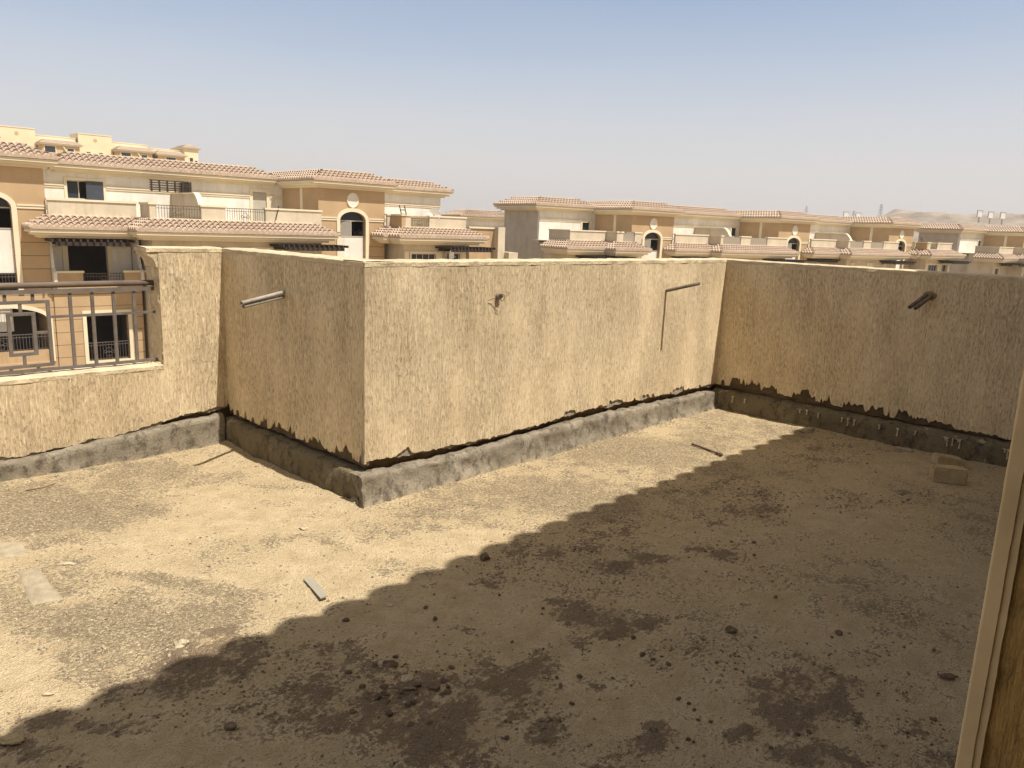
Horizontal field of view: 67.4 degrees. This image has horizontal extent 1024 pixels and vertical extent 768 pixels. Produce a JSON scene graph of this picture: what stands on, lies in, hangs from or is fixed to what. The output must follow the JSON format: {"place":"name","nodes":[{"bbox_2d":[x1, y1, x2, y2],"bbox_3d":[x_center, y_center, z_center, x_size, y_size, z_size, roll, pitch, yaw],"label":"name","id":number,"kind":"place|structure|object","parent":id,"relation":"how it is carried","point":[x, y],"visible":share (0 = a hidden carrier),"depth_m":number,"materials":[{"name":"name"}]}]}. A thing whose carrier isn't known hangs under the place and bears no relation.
{"place":"outdoors","nodes":[
{"label":"outdoors","id":0,"kind":"place"},
{"bbox_2d":[465,226,517,258],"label":"building","id":1,"kind":"structure","parent":0,"point":[496,235],"depth_m":56.89,"materials":[{"name":"beige paint"}]},
{"bbox_2d":[5,408,1004,511],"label":"gravel","id":2,"kind":"structure","parent":0,"point":[622,436],"depth_m":5.12,"materials":[{"name":"grey gravel"}]},
{"bbox_2d":[0,0,1023,216],"label":"sky","id":3,"kind":"structure","parent":0,"point":[827,107],"materials":[{"name":"blue"}]},
{"bbox_2d":[880,209,1023,241],"bbox_3d":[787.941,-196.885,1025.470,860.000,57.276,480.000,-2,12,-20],"label":"hill","id":4,"kind":"structure","parent":0,"point":[1013,220],"depth_m":864.11,"materials":[{"name":"beige sand"}]},
{"bbox_2d":[976,210,982,222],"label":"billboard","id":5,"kind":"object","parent":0,"point":[979,213],"visible":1,"depth_m":602.80,"materials":[{"name":"metal"}]},
{"bbox_2d":[987,211,993,223],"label":"billboard","id":6,"kind":"object","parent":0,"point":[990,215],"visible":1,"depth_m":602.94,"materials":[{"name":"metal"}]},
{"bbox_2d":[999,212,1005,224],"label":"billboard","id":7,"kind":"object","parent":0,"point":[1002,215],"visible":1,"depth_m":602.96,"materials":[{"name":"metal"}]},
{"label":"hill","id":8,"kind":"structure","parent":0,"visible":0},
{"bbox_2d":[0,125,82,153],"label":"hill house","id":9,"kind":"structure","parent":8,"relation":"on","point":[50,144],"depth_m":201.13,"materials":[{"name":"paint"}]},
{"bbox_2d":[43,145,56,152],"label":"window","id":10,"kind":"structure","parent":9,"relation":"in","point":[52,149],"depth_m":200.93,"materials":[{"name":"grey glass"}]},
{"bbox_2d":[66,148,74,151],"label":"window","id":11,"kind":"structure","parent":9,"relation":"in","point":[67,149],"depth_m":204.09,"materials":[{"name":"grey glass"}]},
{"bbox_2d":[69,133,154,157],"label":"hill house","id":12,"kind":"structure","parent":8,"relation":"on","point":[97,144],"depth_m":213.05,"materials":[{"name":"paint"}]},
{"bbox_2d":[120,151,131,156],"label":"window","id":13,"kind":"structure","parent":12,"relation":"in","point":[121,153],"depth_m":213.21,"materials":[{"name":"grey glass"}]},
{"bbox_2d":[149,145,200,161],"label":"hill house","id":14,"kind":"structure","parent":8,"relation":"on","point":[185,153],"depth_m":225.33,"materials":[{"name":"paint"}]},
{"bbox_2d":[165,156,176,159],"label":"window","id":15,"kind":"structure","parent":14,"relation":"in","point":[167,158],"depth_m":221.21,"materials":[{"name":"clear glass"}]},
{"bbox_3d":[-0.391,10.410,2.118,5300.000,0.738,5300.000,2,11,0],"label":"ground","id":16,"kind":"structure","parent":0,"visible":0},
{"bbox_2d":[0,141,348,371],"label":"townhouse","id":17,"kind":"structure","parent":16,"relation":"on","point":[66,216],"depth_m":39.50,"materials":[{"name":"beige paint"}]},
{"bbox_2d":[0,198,11,228],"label":"arch window","id":18,"kind":"structure","parent":17,"relation":"in","point":[3,204],"depth_m":35.41,"materials":[{"name":"black glass"}]},
{"bbox_2d":[63,177,106,200],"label":"window","id":19,"kind":"structure","parent":17,"relation":"in","point":[96,190],"depth_m":41.35,"materials":[{"name":"grey glass"}]},
{"bbox_2d":[249,188,269,220],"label":"terrace door","id":20,"kind":"structure","parent":17,"relation":"in","point":[258,200],"depth_m":47.94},
{"bbox_2d":[251,247,283,250],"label":"window","id":21,"kind":"structure","parent":17,"relation":"in","point":[266,248],"depth_m":42.39,"materials":[{"name":"beige glass"}]},
{"bbox_2d":[255,169,495,259],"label":"townhouse","id":22,"kind":"structure","parent":16,"relation":"on","point":[366,215],"depth_m":48.31,"materials":[{"name":"beige paint"}]},
{"bbox_2d":[340,212,363,236],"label":"arch window","id":23,"kind":"structure","parent":22,"relation":"in","point":[345,220],"depth_m":47.45,"materials":[{"name":"white glass"}]},
{"bbox_2d":[409,251,437,258],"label":"window","id":24,"kind":"structure","parent":22,"relation":"in","point":[412,254],"depth_m":49.58,"materials":[{"name":"grey glass"}]},
{"bbox_2d":[428,208,439,218],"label":"satellite dish","id":25,"kind":"object","parent":22,"relation":"attached to","point":[433,212],"visible":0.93,"depth_m":49.80,"materials":[{"name":"metal"}]},
{"bbox_2d":[445,250,455,258],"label":"satellite dish","id":26,"kind":"object","parent":22,"relation":"attached to","point":[451,255],"visible":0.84,"depth_m":50.52,"materials":[{"name":"metal"}]},
{"bbox_2d":[445,251,461,258],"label":"window","id":27,"kind":"structure","parent":22,"relation":"in","point":[456,254],"depth_m":51.41,"materials":[{"name":"grey glass"}]},
{"bbox_2d":[441,209,504,226],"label":"townhouse","id":28,"kind":"structure","parent":16,"relation":"on","point":[486,218],"depth_m":83.87,"materials":[{"name":"concrete"}]},
{"bbox_2d":[493,196,651,258],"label":"townhouse","id":29,"kind":"structure","parent":16,"relation":"on","point":[540,227],"depth_m":62.24,"materials":[{"name":"ceramic"}]},
{"bbox_2d":[581,219,591,229],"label":"window","id":30,"kind":"structure","parent":29,"relation":"in","point":[584,226],"depth_m":64.79,"materials":[{"name":"grey glass"}]},
{"bbox_2d":[560,200,806,262],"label":"townhouse","id":31,"kind":"structure","parent":16,"relation":"on","point":[672,231],"depth_m":64.90,"materials":[{"name":"beige paint"}]},
{"bbox_2d":[644,233,658,247],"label":"arch window","id":32,"kind":"structure","parent":31,"relation":"in","point":[652,236],"depth_m":63.04,"materials":[{"name":"grey glass"}]},
{"bbox_2d":[730,226,738,236],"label":"window","id":33,"kind":"structure","parent":31,"relation":"in","point":[733,232],"depth_m":74.88,"materials":[{"name":"clear glass"}]},
{"bbox_2d":[714,210,916,267],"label":"townhouse","id":34,"kind":"structure","parent":16,"relation":"on","point":[812,239],"depth_m":74.90,"materials":[{"name":"beige paint"}]},
{"bbox_2d":[787,238,797,247],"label":"arch window","id":35,"kind":"structure","parent":34,"relation":"in","point":[792,241],"depth_m":73.07,"materials":[{"name":"grey glass"}]},
{"bbox_2d":[819,216,970,271],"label":"townhouse","id":36,"kind":"structure","parent":16,"relation":"on","point":[931,256],"depth_m":83.46,"materials":[{"name":"beige paint"}]},
{"bbox_2d":[927,264,938,270],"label":"window","id":37,"kind":"structure","parent":36,"relation":"in","point":[931,267],"depth_m":84.64,"materials":[{"name":"clear glass"}]},
{"bbox_2d":[940,263,947,271],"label":"window","id":38,"kind":"structure","parent":36,"relation":"in","point":[943,265],"depth_m":85.89,"materials":[{"name":"clear glass"}]},
{"bbox_2d":[914,223,1023,275],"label":"townhouse","id":39,"kind":"structure","parent":16,"relation":"on","point":[963,238],"depth_m":93.36,"materials":[{"name":"paint"}]},
{"bbox_2d":[994,267,999,274],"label":"window","id":40,"kind":"structure","parent":39,"relation":"in","point":[995,268],"depth_m":91.25,"materials":[{"name":"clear glass"}]},
{"bbox_2d":[955,370,1023,767],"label":"terrace house","id":41,"kind":"structure","parent":16,"relation":"on","point":[992,733],"depth_m":0.98,"materials":[{"name":"paint"}]},
{"bbox_2d":[0,408,1006,767],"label":"terrace floor","id":42,"kind":"structure","parent":41,"relation":"on","point":[854,592],"depth_m":3.28,"materials":[{"name":"beige concrete"}]},
{"bbox_2d":[0,734,24,744],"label":"stone","id":43,"kind":"object","parent":42,"relation":"on","point":[11,739],"visible":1,"depth_m":2.34,"materials":[{"name":"stone"}]},
{"bbox_2d":[0,541,26,557],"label":"dusty slab","id":44,"kind":"object","parent":42,"relation":"on","point":[11,549],"depth_m":3.66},
{"bbox_2d":[17,568,62,604],"bbox_3d":[-2.067,0.877,3.345,0.129,0.025,0.455,-8,15,-41],"label":"dusty slab","id":45,"kind":"object","parent":42,"relation":"on","point":[37,586],"depth_m":3.31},
{"bbox_2d":[25,483,54,491],"bbox_3d":[-2.741,0.604,4.473,0.028,0.010,0.163,11,14,36],"label":"twig","id":46,"kind":"object","parent":42,"relation":"on","point":[38,488],"visible":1,"depth_m":4.45,"materials":[{"name":"wood"}]},
{"bbox_2d":[42,691,54,695],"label":"stone","id":47,"kind":"object","parent":42,"relation":"on","point":[46,693],"visible":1,"depth_m":2.58,"materials":[{"name":"beige stone"}]},
{"bbox_2d":[57,562,74,565],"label":"stone","id":48,"kind":"object","parent":42,"relation":"on","point":[66,563],"visible":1,"depth_m":3.54,"materials":[{"name":"beige stone"}]},
{"bbox_2d":[0,246,231,481],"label":"parapet wall","id":49,"kind":"structure","parent":42,"relation":"on","point":[174,398],"depth_m":5.09,"materials":[{"name":"beige paint"}]},
{"bbox_2d":[0,280,157,375],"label":"metal railing","id":50,"kind":"object","parent":49,"relation":"on","point":[71,315],"visible":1,"depth_m":4.77,"materials":[{"name":"grey metal"}]},
{"bbox_2d":[174,639,188,648],"bbox_3d":[-1.256,0.982,2.913,0.051,0.029,0.051,-6,14,-34],"label":"stone","id":51,"kind":"object","parent":42,"relation":"on","point":[181,643],"visible":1,"depth_m":2.90,"materials":[{"name":"beige stone"}]},
{"bbox_2d":[223,721,236,730],"bbox_3d":[-0.897,1.096,2.451,0.048,0.026,0.031,-3,9,18],"label":"stone","id":52,"kind":"object","parent":42,"relation":"on","point":[230,725],"visible":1,"depth_m":2.44,"materials":[{"name":"beige stone"}]},
{"bbox_2d":[299,524,308,529],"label":"stone","id":53,"kind":"object","parent":42,"relation":"on","point":[303,527],"visible":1,"depth_m":4.04,"materials":[{"name":"white stone"}]},
{"bbox_2d":[222,248,393,499],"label":"parapet wall","id":54,"kind":"structure","parent":42,"relation":"on","point":[296,369],"depth_m":4.79,"materials":[{"name":"beige paint"}]},
{"bbox_2d":[240,290,284,307],"bbox_3d":[-1.502,-0.519,4.663,0.041,0.089,0.418,7,12,22],"label":"conduit pair","id":55,"kind":"object","parent":54,"relation":"attached to","point":[257,300],"visible":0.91,"depth_m":4.63,"materials":[{"name":"metal"}]},
{"bbox_2d":[303,578,327,598],"bbox_3d":[-0.864,0.901,3.397,0.044,0.016,0.229,-5,14,-33],"label":"tile offcut","id":56,"kind":"object","parent":42,"relation":"on","point":[314,586],"visible":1,"depth_m":3.39,"materials":[{"name":"beige tile"}]},
{"bbox_2d":[342,617,349,621],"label":"clod","id":57,"kind":"object","parent":42,"relation":"on","point":[346,619],"visible":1,"depth_m":3.14,"materials":[{"name":"brown soil"}]},
{"bbox_2d":[349,708,355,713],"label":"clod","id":58,"kind":"object","parent":42,"relation":"on","point":[352,711],"visible":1,"depth_m":2.55,"materials":[{"name":"brown soil"}]},
{"bbox_2d":[374,694,381,700],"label":"clod","id":59,"kind":"object","parent":42,"relation":"on","point":[377,697],"visible":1,"depth_m":2.63,"materials":[{"name":"brown soil"}]},
{"bbox_2d":[386,709,392,716],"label":"clod","id":60,"kind":"object","parent":42,"relation":"on","point":[389,713],"visible":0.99,"depth_m":2.55,"materials":[{"name":"brown soil"}]},
{"bbox_2d":[383,659,397,667],"bbox_3d":[-0.450,1.035,2.834,0.063,0.032,0.030,-2,4,15],"label":"stone","id":61,"kind":"object","parent":42,"relation":"on","point":[391,663],"visible":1,"depth_m":2.83,"materials":[{"name":"brown stone"}]},
{"bbox_2d":[398,689,404,694],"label":"clod","id":62,"kind":"object","parent":42,"relation":"on","point":[401,692],"visible":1,"depth_m":2.66,"materials":[{"name":"brown soil"}]},
{"bbox_2d":[392,685,415,690],"bbox_3d":[-0.378,1.070,2.694,0.089,0.024,0.029,-4,8,7],"label":"stone","id":63,"kind":"object","parent":42,"relation":"on","point":[404,687],"visible":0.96,"depth_m":2.69,"materials":[{"name":"brown stone"}]},
{"bbox_2d":[401,674,413,681],"bbox_3d":[-0.374,1.057,2.749,0.050,0.029,0.032,1,12,-5],"label":"stone","id":64,"kind":"object","parent":42,"relation":"on","point":[406,677],"visible":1,"depth_m":2.74,"materials":[{"name":"beige stone"}]},
{"bbox_2d":[407,720,413,726],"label":"clod","id":65,"kind":"object","parent":42,"relation":"on","point":[410,723],"visible":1,"depth_m":2.50,"materials":[{"name":"brown soil"}]},
{"bbox_2d":[409,699,415,704],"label":"clod","id":66,"kind":"object","parent":42,"relation":"on","point":[412,701],"visible":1,"depth_m":2.61,"materials":[{"name":"brown soil"}]},
{"bbox_2d":[414,681,420,686],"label":"clod","id":67,"kind":"object","parent":42,"relation":"on","point":[417,684],"visible":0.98,"depth_m":2.71,"materials":[{"name":"brown soil"}]},
{"bbox_2d":[428,682,439,691],"bbox_3d":[-0.274,1.067,2.700,0.041,0.037,0.039,11,6,20],"label":"stone","id":68,"kind":"object","parent":42,"relation":"on","point":[433,686],"visible":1,"depth_m":2.69,"materials":[{"name":"brown stone"}]},
{"bbox_2d":[444,689,451,693],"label":"clod","id":69,"kind":"object","parent":42,"relation":"on","point":[447,691],"visible":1,"depth_m":2.68,"materials":[{"name":"brown soil"}]},
{"bbox_2d":[480,552,489,560],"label":"stone","id":70,"kind":"object","parent":42,"relation":"on","point":[484,556],"visible":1,"depth_m":3.75,"materials":[{"name":"brown stone"}]},
{"bbox_2d":[0,409,1002,767],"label":"gravel","id":71,"kind":"structure","parent":42,"relation":"on","point":[542,614],"depth_m":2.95,"materials":[{"name":"brown gravel"}]},
{"bbox_2d":[343,258,726,507],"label":"parapet wall","id":72,"kind":"structure","parent":42,"relation":"on","point":[466,378],"depth_m":5.22,"materials":[{"name":"beige paint"}]},
{"bbox_2d":[489,293,504,300],"bbox_3d":[-0.119,-0.567,4.984,0.108,0.048,0.140,-2,12,-20],"label":"pipe stub","id":73,"kind":"object","parent":72,"relation":"attached to","point":[498,296],"visible":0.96,"depth_m":4.95,"materials":[{"name":"metal"}]},
{"bbox_2d":[665,282,699,291],"bbox_3d":[1.387,-0.792,6.308,0.325,0.115,0.027,10,14,35],"label":"conduit pipe","id":74,"kind":"object","parent":72,"relation":"attached to","point":[683,287],"visible":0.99,"depth_m":6.29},
{"bbox_2d":[572,710,579,715],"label":"stone","id":75,"kind":"object","parent":42,"relation":"on","point":[576,712],"visible":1,"depth_m":2.58,"materials":[{"name":"beige stone"}]},
{"bbox_2d":[649,726,657,732],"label":"stone","id":76,"kind":"object","parent":42,"relation":"on","point":[653,729],"visible":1,"depth_m":2.51,"materials":[{"name":"stone"}]},
{"bbox_2d":[691,443,722,456],"bbox_3d":[1.471,0.492,5.809,0.027,0.027,0.320,-4,13,-29],"label":"iron rod","id":77,"kind":"object","parent":42,"relation":"on","point":[718,453],"visible":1,"depth_m":5.77,"materials":[{"name":"metal"}]},
{"bbox_2d":[725,625,736,632],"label":"stone","id":78,"kind":"object","parent":42,"relation":"on","point":[730,629],"visible":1,"depth_m":3.15,"materials":[{"name":"brown stone"}]},
{"bbox_2d":[799,427,813,432],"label":"stone","id":79,"kind":"object","parent":42,"relation":"on","point":[807,430],"visible":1,"depth_m":6.44,"materials":[{"name":"beige stone"}]},
{"bbox_2d":[835,630,842,635],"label":"stone","id":80,"kind":"object","parent":42,"relation":"on","point":[839,632],"visible":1,"depth_m":3.17,"materials":[{"name":"brown stone"}]},
{"bbox_2d":[712,258,1023,466],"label":"parapet wall","id":81,"kind":"structure","parent":42,"relation":"on","point":[863,352],"depth_m":6.21,"materials":[{"name":"beige paint"}]},
{"bbox_2d":[908,291,936,309],"bbox_3d":[3.119,-0.638,5.851,0.288,0.138,0.101,-5,14,-31],"label":"conduit pair","id":82,"kind":"object","parent":81,"relation":"attached to","point":[924,298],"visible":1,"depth_m":5.84},
{"bbox_2d":[894,447,914,452],"bbox_3d":[3.075,0.519,6.016,0.157,0.036,0.081,7,12,21],"label":"stone","id":83,"kind":"object","parent":42,"relation":"on","point":[906,449],"visible":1,"depth_m":6.00,"materials":[{"name":"stone"}]},
{"bbox_2d":[938,673,955,679],"bbox_3d":[1.646,1.106,2.907,0.063,0.031,0.035,1,7,13],"label":"stone","id":84,"kind":"object","parent":42,"relation":"on","point":[949,676],"visible":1,"depth_m":2.90,"materials":[{"name":"brown stone"}]},
{"bbox_2d":[931,452,964,466],"bbox_3d":[3.215,0.568,5.666,0.194,0.080,0.124,10,12,2],"label":"cement brick","id":85,"kind":"object","parent":42,"relation":"on","point":[941,458],"visible":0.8,"depth_m":5.61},
{"bbox_2d":[930,464,967,484],"bbox_3d":[3.004,0.623,5.281,0.209,0.116,0.121,5,12,15],"label":"cement brick","id":86,"kind":"object","parent":42,"relation":"on","point":[950,474],"visible":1,"depth_m":5.23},
{"bbox_2d":[970,226,1023,247],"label":"townhouse","id":87,"kind":"structure","parent":16,"relation":"on","point":[1002,236],"depth_m":94.91,"materials":[{"name":"beige paint"}]}
]}

